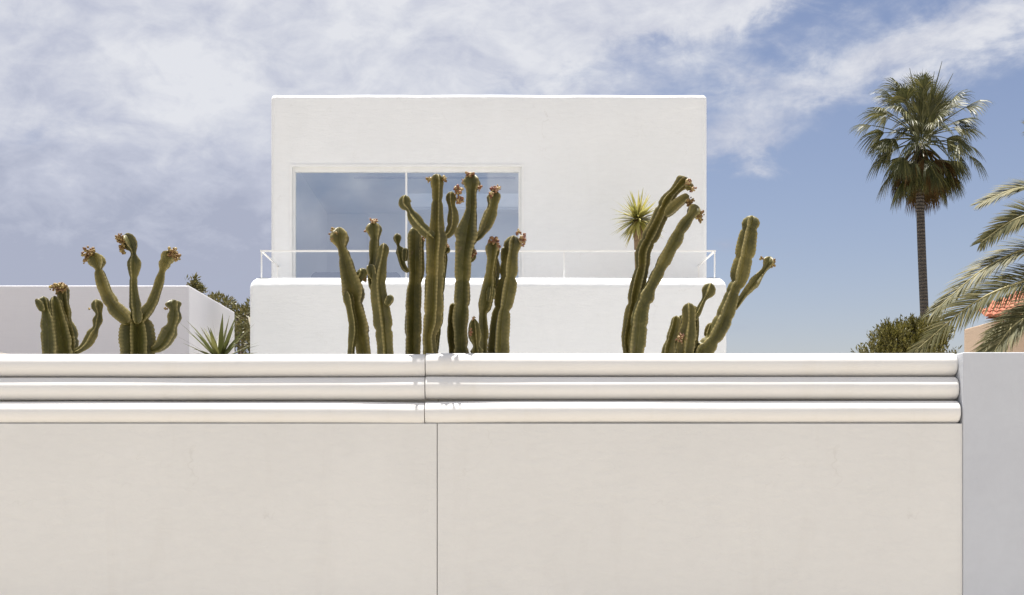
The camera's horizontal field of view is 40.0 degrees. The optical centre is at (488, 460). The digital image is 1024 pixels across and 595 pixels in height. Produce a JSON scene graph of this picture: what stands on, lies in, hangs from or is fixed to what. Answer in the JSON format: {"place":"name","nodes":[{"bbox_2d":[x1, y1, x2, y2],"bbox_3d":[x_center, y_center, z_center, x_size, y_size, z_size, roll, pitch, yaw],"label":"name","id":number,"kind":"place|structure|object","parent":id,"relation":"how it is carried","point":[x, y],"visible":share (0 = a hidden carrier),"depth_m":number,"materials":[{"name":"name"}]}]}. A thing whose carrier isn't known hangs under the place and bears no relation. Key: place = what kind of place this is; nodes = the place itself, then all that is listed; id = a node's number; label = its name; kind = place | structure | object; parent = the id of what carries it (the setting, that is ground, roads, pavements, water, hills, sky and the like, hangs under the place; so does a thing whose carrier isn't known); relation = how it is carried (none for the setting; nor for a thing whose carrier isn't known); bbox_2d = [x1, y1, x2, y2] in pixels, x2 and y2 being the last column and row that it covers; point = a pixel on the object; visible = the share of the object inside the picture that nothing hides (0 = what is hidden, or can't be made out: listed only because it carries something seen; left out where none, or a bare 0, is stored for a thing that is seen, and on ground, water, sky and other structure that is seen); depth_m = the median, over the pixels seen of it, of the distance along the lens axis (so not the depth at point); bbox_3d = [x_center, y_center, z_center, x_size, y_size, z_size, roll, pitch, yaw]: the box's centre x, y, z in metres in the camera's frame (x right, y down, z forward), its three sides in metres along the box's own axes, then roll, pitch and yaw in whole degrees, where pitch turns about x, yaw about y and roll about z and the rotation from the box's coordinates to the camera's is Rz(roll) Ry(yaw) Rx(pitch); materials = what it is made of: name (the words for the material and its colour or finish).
{"place":"outdoors","nodes":[
{"label":"outdoors","id":0,"kind":"place"},
{"bbox_2d":[207,291,249,353],"bbox_3d":[-6.090,-1.641,37.397,2.033,6.579,8.311,0,0,-18],"label":"tree","id":1,"kind":"object","parent":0,"point":[242,320],"visible":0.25,"depth_m":39.57,"materials":[{"name":"green plant"}]},
{"bbox_2d":[0,0,1023,353],"label":"sky","id":2,"kind":"structure","parent":0,"point":[149,120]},
{"bbox_2d":[964,292,1023,351],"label":"tiled house","id":3,"kind":"structure","parent":0,"point":[971,336],"depth_m":30.64,"materials":[{"name":"beige paint"}]},
{"label":"ground","id":4,"kind":"structure","parent":0,"visible":0},
{"bbox_2d":[0,354,437,594],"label":"boundary wall","id":5,"kind":"structure","parent":4,"relation":"on","point":[226,474],"depth_m":13.12,"materials":[{"name":"white paint"}]},
{"bbox_2d":[425,353,961,594],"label":"boundary wall","id":6,"kind":"structure","parent":4,"relation":"on","point":[701,474],"depth_m":13.12,"materials":[{"name":"white paint"}]},
{"label":"garden","id":7,"kind":"structure","parent":0,"visible":0},
{"bbox_2d":[35,282,102,353],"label":"cactus","id":8,"kind":"object","parent":7,"relation":"on","point":[59,333],"visible":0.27,"depth_m":14.54,"materials":[{"name":"green plant"}]},
{"bbox_2d":[0,286,233,354],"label":"house","id":9,"kind":"structure","parent":7,"relation":"on","point":[20,320],"depth_m":32.00,"materials":[{"name":"paint"}]},
{"bbox_2d":[81,233,181,353],"bbox_3d":[-3.644,-0.363,14.490,1.019,3.926,0.472,0,0,0],"label":"cactus","id":10,"kind":"object","parent":7,"relation":"on","point":[136,332],"visible":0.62,"depth_m":14.40,"materials":[{"name":"green plant"}]},
{"bbox_2d":[184,272,208,294],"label":"tree","id":11,"kind":"object","parent":7,"relation":"on","point":[196,284],"visible":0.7,"depth_m":40.73,"materials":[{"name":"green plant"}]},
{"bbox_2d":[181,312,257,354],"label":"yucca","id":12,"kind":"object","parent":7,"relation":"on","point":[220,346],"visible":0.31,"depth_m":20.33,"materials":[{"name":"green plant"}]},
{"bbox_2d":[328,227,370,353],"bbox_3d":[-1.283,-0.352,13.897,0.593,3.913,0.258,0,0,0],"label":"cactus","id":13,"kind":"object","parent":7,"relation":"on","point":[353,292],"visible":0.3,"depth_m":13.85,"materials":[{"name":"green plant"}]},
{"bbox_2d":[364,218,393,353],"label":"cactus","id":14,"kind":"object","parent":7,"relation":"on","point":[381,300],"visible":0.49,"depth_m":13.64,"materials":[{"name":"green plant"}]},
{"bbox_2d":[393,227,424,353],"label":"cactus","id":15,"kind":"object","parent":7,"relation":"on","point":[412,255],"visible":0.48,"depth_m":14.06,"materials":[{"name":"green plant"}]},
{"bbox_2d":[398,174,463,356],"bbox_3d":[-0.547,-0.587,13.662,0.637,4.377,0.302,0,0,0],"label":"cactus","id":16,"kind":"object","parent":7,"relation":"on","point":[436,234],"visible":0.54,"depth_m":13.58,"materials":[{"name":"green plant"}]},
{"bbox_2d":[447,171,500,352],"bbox_3d":[-0.139,-0.613,13.836,0.535,4.429,0.305,0,0,0],"label":"cactus","id":17,"kind":"object","parent":7,"relation":"on","point":[467,235],"visible":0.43,"depth_m":13.75,"materials":[{"name":"green plant"}]},
{"bbox_2d":[468,316,482,352],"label":"cactus","id":18,"kind":"object","parent":7,"relation":"on","point":[474,333],"visible":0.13,"depth_m":13.60,"materials":[{"name":"green plant"}]},
{"bbox_2d":[248,95,725,353],"bbox_3d":[-0.019,-2.324,26.699,7.505,7.847,9.602,0,0,0],"label":"villa","id":19,"kind":"object","parent":7,"relation":"on","point":[568,174],"visible":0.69,"depth_m":24.00,"materials":[{"name":"white paint"}]},
{"bbox_2d":[290,164,523,277],"bbox_3d":[-1.385,-3.699,24.068,3.995,2.698,0.164,0,0,0],"label":"window","id":20,"kind":"structure","parent":19,"relation":"in","point":[323,197],"depth_m":24.10,"materials":[{"name":"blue glass"}]},
{"bbox_2d":[612,190,662,267],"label":"yucca","id":21,"kind":"object","parent":19,"relation":"on","point":[639,222],"visible":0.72,"depth_m":22.64,"materials":[{"name":"green plant"}]},
{"bbox_2d":[478,236,500,352],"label":"cactus","id":22,"kind":"object","parent":7,"relation":"on","point":[490,280],"visible":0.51,"depth_m":13.82,"materials":[{"name":"green plant"}]},
{"bbox_2d":[487,228,526,352],"bbox_3d":[0.144,-0.345,13.946,0.473,3.894,0.292,0,0,0],"label":"cactus","id":23,"kind":"object","parent":7,"relation":"on","point":[499,328],"visible":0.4,"depth_m":13.89,"materials":[{"name":"green plant"}]},
{"bbox_2d":[621,175,704,353],"bbox_3d":[1.688,-0.601,13.784,0.835,4.408,0.303,0,0,0],"label":"cactus","id":24,"kind":"object","parent":7,"relation":"on","point":[641,294],"visible":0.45,"depth_m":13.74,"materials":[{"name":"green plant"}]},
{"bbox_2d":[661,215,775,353],"bbox_3d":[2.194,-0.403,13.851,1.278,4.021,0.407,0,0,0],"label":"cactus","id":25,"kind":"object","parent":7,"relation":"on","point":[682,336],"visible":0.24,"depth_m":13.82,"materials":[{"name":"green plant"}]},
{"bbox_2d":[851,307,961,353],"bbox_3d":[10.667,-1.256,36.030,2.974,5.737,2.102,0,0,0],"label":"tamarisk bush","id":26,"kind":"object","parent":7,"relation":"on","point":[897,336],"visible":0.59,"depth_m":35.63,"materials":[{"name":"green plant"}]},
{"bbox_2d":[850,62,994,321],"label":"fan palm","id":27,"kind":"object","parent":7,"relation":"on","point":[921,181],"visible":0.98,"depth_m":41.63,"materials":[{"name":"green plant"}]},
{"bbox_2d":[906,118,1023,352],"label":"date palm","id":28,"kind":"object","parent":7,"relation":"on","point":[1001,336],"visible":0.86,"depth_m":20.70,"materials":[{"name":"green plant"}]},
{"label":"pavement","id":29,"kind":"structure","parent":0,"visible":0},
{"bbox_2d":[955,352,1023,594],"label":"gate pier","id":30,"kind":"structure","parent":29,"relation":"on","point":[990,398],"depth_m":13.10,"materials":[{"name":"grey paint"}]}
]}

